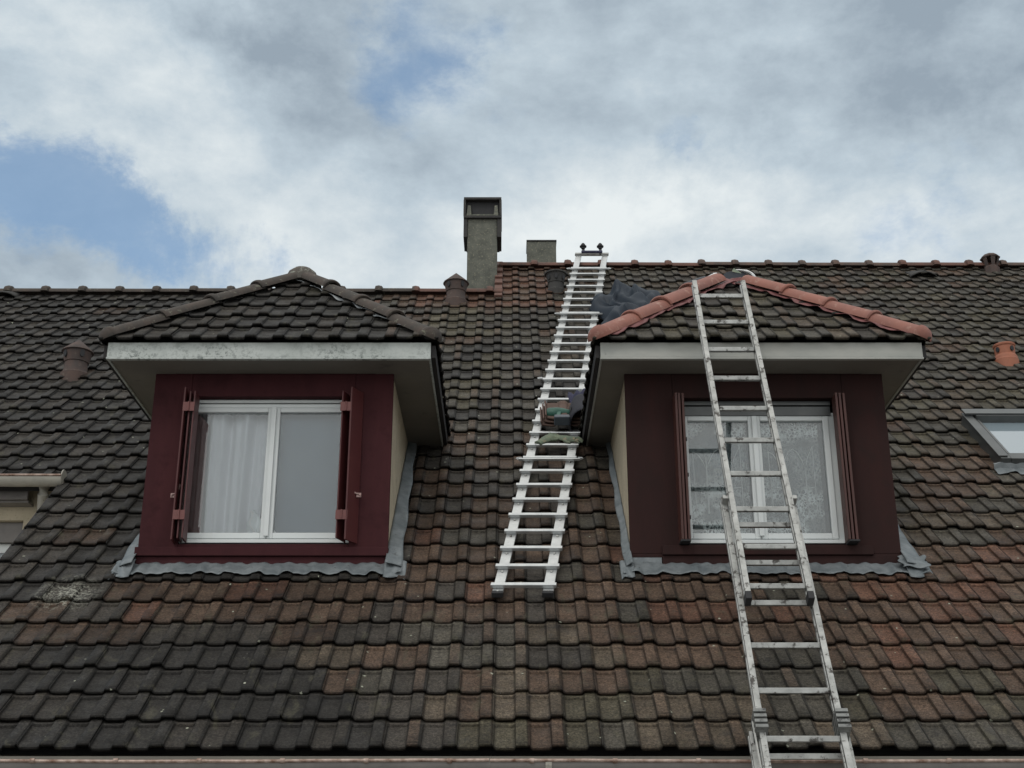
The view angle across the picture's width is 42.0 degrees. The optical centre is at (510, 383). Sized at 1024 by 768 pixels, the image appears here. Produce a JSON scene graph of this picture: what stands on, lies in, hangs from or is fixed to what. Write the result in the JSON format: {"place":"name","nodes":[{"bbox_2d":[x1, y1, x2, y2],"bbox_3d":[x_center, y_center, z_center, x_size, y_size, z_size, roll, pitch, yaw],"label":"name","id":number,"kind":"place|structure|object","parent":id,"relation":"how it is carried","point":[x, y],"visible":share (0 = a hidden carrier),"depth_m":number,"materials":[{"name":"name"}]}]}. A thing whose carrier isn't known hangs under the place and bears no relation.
{"place":"outdoors","nodes":[
{"label":"outdoors","id":0,"kind":"place"},
{"bbox_2d":[0,197,502,767],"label":"terraced house","id":1,"kind":"structure","parent":0,"point":[140,627],"depth_m":8.50,"materials":[{"name":"tile"}]},
{"bbox_2d":[0,544,10,553],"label":"window","id":2,"kind":"structure","parent":1,"relation":"in","point":[3,547],"depth_m":9.79,"materials":[{"name":"white plastic"}]},
{"bbox_2d":[187,414,208,532],"bbox_3d":[-2.070,0.602,8.705,0.160,0.860,0.010,0,-21,0],"label":"panel","id":3,"kind":"object","parent":1,"relation":"attached to","point":[196,502],"visible":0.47,"depth_m":8.70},
{"bbox_2d":[200,414,267,532],"bbox_3d":[-1.815,0.616,8.781,0.452,0.890,0.096,0,-21,0],"label":"curtain","id":4,"kind":"object","parent":1,"relation":"hanging from","point":[234,473],"visible":0.81,"depth_m":8.79,"materials":[{"name":"white fabric"}]},
{"bbox_2d":[246,510,275,532],"bbox_3d":[-1.593,0.911,8.575,0.214,0.210,0.039,0,-21,0],"label":"cloth","id":5,"kind":"object","parent":1,"relation":"on","point":[253,524],"visible":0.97,"depth_m":8.58,"materials":[{"name":"white fabric"}]},
{"bbox_2d":[274,414,340,532],"bbox_3d":[-1.280,0.620,8.763,0.560,0.910,0.009,0,-21,0],"label":"blind","id":6,"kind":"object","parent":1,"relation":"attached to","point":[307,478],"visible":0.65,"depth_m":8.77,"materials":[{"name":"grey fabric"}]},
{"bbox_2d":[0,0,1023,288],"label":"sky","id":7,"kind":"structure","parent":0,"point":[145,144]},
{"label":"ground","id":8,"kind":"structure","parent":0,"visible":0},
{"bbox_2d":[490,240,1023,767],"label":"terraced house","id":9,"kind":"structure","parent":8,"relation":"on","point":[902,382],"depth_m":8.54,"materials":[{"name":"tile"}]},
{"bbox_2d":[491,243,610,597],"bbox_3d":[0.532,-0.116,11.783,0.490,5.409,6.347,-3,-22,8],"label":"roof ladder","id":10,"kind":"object","parent":9,"relation":"on","point":[504,565],"visible":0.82,"depth_m":9.72,"materials":[{"name":"metal"}]},
{"bbox_2d":[535,432,558,444],"bbox_3d":[0.297,0.410,10.056,0.117,0.153,0.225,-17,-27,37],"label":"work glove","id":11,"kind":"object","parent":10,"relation":"on","point":[549,437],"visible":1,"depth_m":10.03,"materials":[{"name":"green fabric"}]},
{"bbox_2d":[547,405,571,425],"bbox_3d":[0.383,0.245,10.292,0.195,0.203,0.216,0,-21,0],"label":"power tool","id":12,"kind":"object","parent":10,"relation":"on","point":[559,418],"visible":0.96,"depth_m":10.20,"materials":[{"name":"green plastic"}]},
{"bbox_2d":[540,407,580,426],"bbox_3d":[0.414,0.258,10.428,0.358,0.240,0.242,0,-21,0],"label":"loose tile","id":13,"kind":"object","parent":10,"relation":"on","point":[542,422],"visible":0.22,"depth_m":10.30,"materials":[{"name":"ceramic"}]},
{"bbox_2d":[542,404,580,423],"bbox_3d":[0.432,0.232,10.423,0.358,0.240,0.242,0,-21,0],"label":"loose tile","id":14,"kind":"object","parent":13,"relation":"on","point":[552,421],"visible":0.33,"depth_m":10.30,"materials":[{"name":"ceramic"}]},
{"bbox_2d":[544,400,581,419],"bbox_3d":[0.450,0.206,10.418,0.358,0.240,0.242,0,-21,0],"label":"loose tile","id":15,"kind":"object","parent":14,"relation":"on","point":[566,405],"visible":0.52,"depth_m":10.46,"materials":[{"name":"ceramic"}]},
{"bbox_2d":[554,435,582,443],"bbox_3d":[0.426,0.413,10.048,0.247,0.114,0.103,-4,-22,10],"label":"work glove","id":16,"kind":"object","parent":10,"relation":"on","point":[568,439],"visible":1,"depth_m":10.04,"materials":[{"name":"green fabric"}]},
{"bbox_2d":[567,388,584,437],"bbox_3d":[0.609,0.207,10.474,0.317,0.626,0.702,0,-21,0],"label":"tool bag","id":17,"kind":"object","parent":9,"relation":"on","point":[576,398],"visible":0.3,"depth_m":10.39,"materials":[{"name":"blue fabric"}]},
{"bbox_2d":[589,279,660,324],"bbox_3d":[1.273,-0.690,13.270,0.971,0.992,1.123,0,-21,0],"label":"tarpaulin","id":18,"kind":"object","parent":9,"relation":"on","point":[619,299],"visible":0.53,"depth_m":13.19,"materials":[{"name":"plastic"}]},
{"bbox_2d":[685,273,715,282],"bbox_3d":[1.437,-0.767,10.073,0.254,0.151,0.093,0,-21,0],"label":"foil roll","id":19,"kind":"object","parent":9,"relation":"on","point":[690,281],"visible":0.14,"depth_m":10.05,"materials":[{"name":"silver metal"}]},
{"bbox_2d":[687,423,751,532],"bbox_3d":[1.355,0.624,8.718,0.411,0.830,0.024,0,-21,0],"label":"lace curtain","id":20,"kind":"object","parent":9,"relation":"hanging from","point":[714,492],"visible":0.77,"depth_m":8.69,"materials":[{"name":"white fabric"}]},
{"bbox_2d":[723,269,755,278],"bbox_3d":[1.746,-0.725,10.262,0.260,0.211,0.472,-2,-22,4],"label":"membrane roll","id":21,"kind":"object","parent":9,"relation":"on","point":[729,274],"visible":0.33,"depth_m":10.07,"materials":[{"name":"grey plastic"}]},
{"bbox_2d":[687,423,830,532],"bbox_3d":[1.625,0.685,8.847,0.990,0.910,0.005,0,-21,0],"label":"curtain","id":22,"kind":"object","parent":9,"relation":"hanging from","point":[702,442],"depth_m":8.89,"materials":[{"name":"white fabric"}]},
{"bbox_2d":[760,423,824,532],"bbox_3d":[1.843,0.624,8.718,0.386,0.830,0.024,0,-21,0],"label":"lace curtain","id":23,"kind":"object","parent":9,"relation":"hanging from","point":[775,488],"visible":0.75,"depth_m":8.69,"materials":[{"name":"white fabric"}]},
{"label":"pavement","id":24,"kind":"structure","parent":0,"visible":0},
{"bbox_2d":[691,280,856,767],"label":"extension ladder","id":25,"kind":"object","parent":24,"relation":"on","point":[841,725],"visible":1,"depth_m":7.12,"materials":[{"name":"metal"}]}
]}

